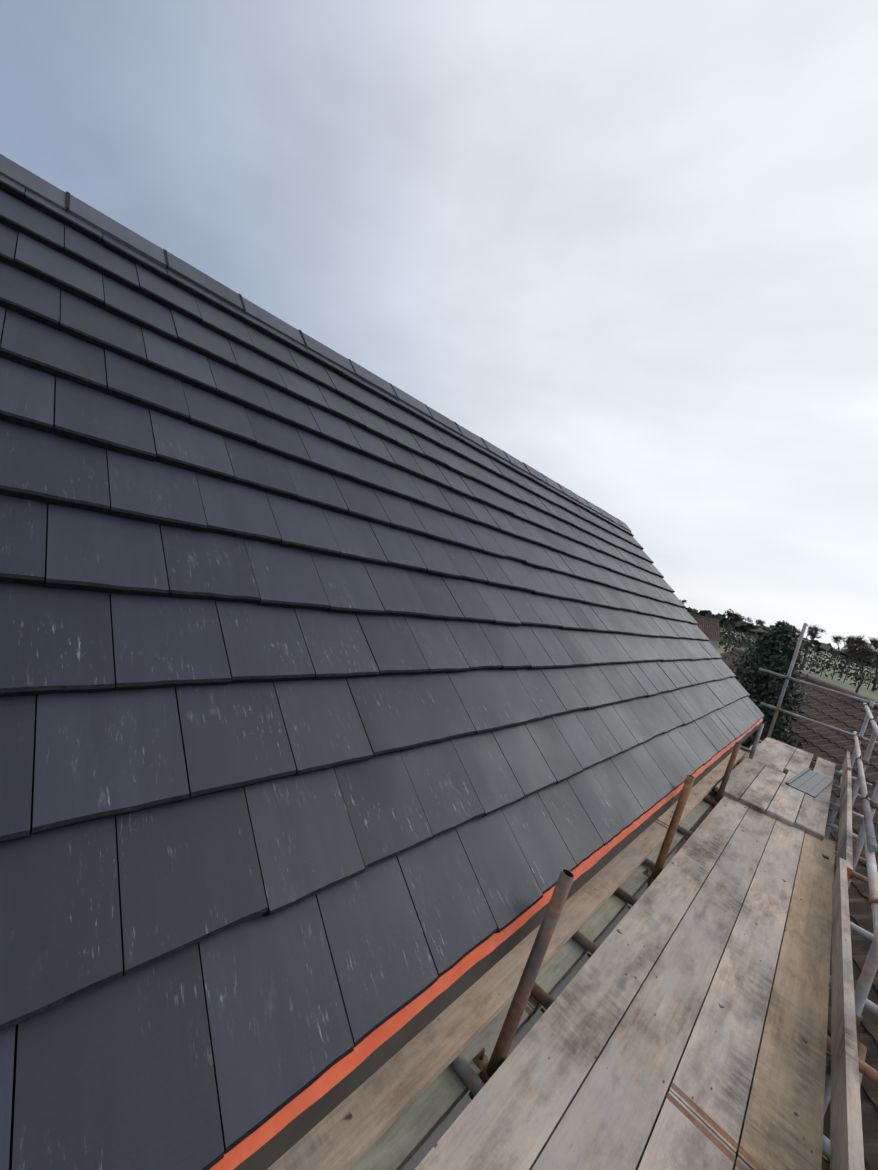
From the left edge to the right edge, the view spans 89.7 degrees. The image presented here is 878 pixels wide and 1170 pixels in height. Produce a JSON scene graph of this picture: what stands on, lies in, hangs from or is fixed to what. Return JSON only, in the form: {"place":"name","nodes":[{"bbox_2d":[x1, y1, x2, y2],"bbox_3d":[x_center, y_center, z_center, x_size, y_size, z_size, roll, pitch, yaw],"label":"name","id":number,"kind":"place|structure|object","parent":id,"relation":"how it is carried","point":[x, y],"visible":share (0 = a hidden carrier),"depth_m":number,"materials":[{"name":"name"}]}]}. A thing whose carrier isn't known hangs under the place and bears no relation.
{"place":"outdoors","nodes":[
{"label":"outdoors","id":0,"kind":"place"},
{"bbox_2d":[0,0,877,650],"label":"sky","id":1,"kind":"structure","parent":0,"point":[628,248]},
{"bbox_2d":[401,846,677,1169],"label":"house walls","id":2,"kind":"structure","parent":0,"point":[422,1152],"depth_m":3.63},
{"bbox_2d":[0,190,54,1155],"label":"roof slope","id":3,"kind":"structure","parent":2,"relation":"on","point":[46,521],"depth_m":1.65,"materials":[{"name":"stone"}]},
{"bbox_2d":[0,154,631,531],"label":"ridge tiles","id":4,"kind":"object","parent":3,"relation":"on","point":[63,200],"visible":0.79,"depth_m":2.85,"materials":[{"name":"tile"}]},
{"bbox_2d":[0,174,764,1169],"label":"roof slates","id":5,"kind":"object","parent":2,"relation":"on","point":[356,710],"visible":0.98,"depth_m":1.52,"materials":[{"name":"grey stone"}]},
{"bbox_2d":[233,722,761,1169],"bbox_3d":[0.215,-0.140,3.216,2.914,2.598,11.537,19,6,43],"label":"gutter","id":6,"kind":"object","parent":2,"relation":"attached to","point":[278,1145],"visible":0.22,"depth_m":1.24,"materials":[{"name":"plastic"}]},
{"bbox_2d":[209,718,762,1169],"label":"fascia board","id":7,"kind":"object","parent":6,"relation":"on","point":[275,1124],"visible":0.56,"depth_m":1.17,"materials":[{"name":"orange wood"}]},
{"bbox_2d":[689,613,719,640],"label":"roof","id":8,"kind":"structure","parent":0,"point":[709,627],"depth_m":68.73,"materials":[{"name":"brown tile"}]},
{"bbox_2d":[709,638,719,649],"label":"house walls","id":9,"kind":"structure","parent":0,"point":[714,643],"depth_m":66.90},
{"bbox_2d":[636,628,877,1169],"bbox_3d":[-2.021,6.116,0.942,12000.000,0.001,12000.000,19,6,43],"label":"ground","id":10,"kind":"structure","parent":0,"point":[864,691],"depth_m":101.98,"materials":[{"name":"green plant"}]},
{"bbox_2d":[451,623,877,1169],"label":"scaffold tubes","id":11,"kind":"object","parent":10,"relation":"on","point":[473,1081],"visible":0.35,"depth_m":2.41},
{"bbox_2d":[267,737,864,1169],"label":"scaffold boards","id":12,"kind":"object","parent":11,"relation":"on","point":[581,1077],"visible":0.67,"depth_m":1.90,"materials":[{"name":"beige wood"}]},
{"bbox_2d":[347,749,836,1118],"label":"slate chips","id":13,"kind":"object","parent":12,"relation":"on","point":[349,1116],"visible":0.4,"depth_m":2.12,"materials":[{"name":"grey stone"}]},
{"bbox_2d":[786,768,833,797],"bbox_3d":[4.786,2.525,5.678,1.220,0.054,0.285,11,6,-40],"label":"metal sheet","id":14,"kind":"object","parent":12,"relation":"on","point":[809,781],"depth_m":5.62,"materials":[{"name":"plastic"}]},
{"bbox_2d":[723,609,744,651],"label":"bare tree","id":15,"kind":"object","parent":10,"relation":"on","point":[736,618],"visible":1,"depth_m":98.47,"materials":[{"name":"green plant"}]},
{"bbox_2d":[719,632,757,648],"bbox_3d":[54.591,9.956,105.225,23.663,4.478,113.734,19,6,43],"label":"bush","id":16,"kind":"object","parent":10,"relation":"on","point":[736,639],"visible":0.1,"depth_m":130.22,"materials":[{"name":"green plant"}]},
{"bbox_2d":[742,617,765,638],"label":"bare tree","id":17,"kind":"object","parent":10,"relation":"on","point":[757,621],"visible":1,"depth_m":191.68,"materials":[{"name":"green plant"}]},
{"bbox_2d":[724,620,809,750],"bbox_3d":[7.270,4.146,10.713,3.798,6.852,3.686,19,6,43],"label":"bush","id":18,"kind":"object","parent":10,"relation":"on","point":[775,648],"visible":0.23,"depth_m":10.25,"materials":[{"name":"green plant"}]},
{"bbox_2d":[675,836,870,1169],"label":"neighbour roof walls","id":19,"kind":"structure","parent":10,"relation":"on","point":[826,1126],"depth_m":4.59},
{"bbox_2d":[691,647,877,1169],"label":"neighbour roof","id":20,"kind":"structure","parent":19,"relation":"on","point":[844,713],"depth_m":8.29,"materials":[{"name":"brown tile"}]},
{"bbox_2d":[685,607,876,667],"bbox_3d":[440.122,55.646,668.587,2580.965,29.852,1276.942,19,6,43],"label":"woods","id":21,"kind":"object","parent":10,"relation":"on","point":[817,645],"visible":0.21,"depth_m":430.03,"materials":[{"name":"green plant"}]},
{"bbox_2d":[792,627,800,637],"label":"bare tree","id":22,"kind":"object","parent":10,"relation":"on","point":[797,632],"visible":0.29,"depth_m":155.23,"materials":[{"name":"green plant"}]},
{"bbox_2d":[718,634,877,690],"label":"hedgerow","id":23,"kind":"object","parent":10,"relation":"on","point":[855,675],"visible":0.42,"depth_m":98.41,"materials":[{"name":"green plant"}]},
{"bbox_2d":[719,623,877,671],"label":"hedgerow","id":24,"kind":"object","parent":10,"relation":"on","point":[823,654],"visible":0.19,"depth_m":255.21,"materials":[{"name":"green plant"}]},
{"bbox_2d":[720,629,877,676],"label":"hedgerow","id":25,"kind":"object","parent":10,"relation":"on","point":[841,662],"visible":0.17,"depth_m":166.72,"materials":[{"name":"green plant"}]},
{"bbox_2d":[724,634,877,682],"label":"hedgerow","id":26,"kind":"object","parent":10,"relation":"on","point":[848,671],"visible":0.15,"depth_m":134.49,"materials":[{"name":"green plant"}]},
{"bbox_2d":[802,624,826,664],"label":"bare tree","id":27,"kind":"object","parent":10,"relation":"on","point":[812,634],"visible":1,"depth_m":105.00,"materials":[{"name":"green plant"}]},
{"bbox_2d":[827,635,854,666],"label":"bare tree","id":28,"kind":"object","parent":10,"relation":"on","point":[837,639],"visible":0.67,"depth_m":139.45,"materials":[{"name":"green plant"}]},
{"bbox_2d":[839,634,876,677],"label":"bare tree","id":29,"kind":"object","parent":10,"relation":"on","point":[858,640],"visible":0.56,"depth_m":111.75,"materials":[{"name":"green plant"}]},
{"bbox_2d":[845,643,877,692],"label":"bare tree","id":30,"kind":"object","parent":10,"relation":"on","point":[857,650],"visible":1,"depth_m":79.54,"materials":[{"name":"green plant"}]},
{"bbox_2d":[866,637,877,690],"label":"bare tree","id":31,"kind":"object","parent":10,"relation":"on","point":[874,641],"visible":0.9,"depth_m":94.72,"materials":[{"name":"green plant"}]}
]}

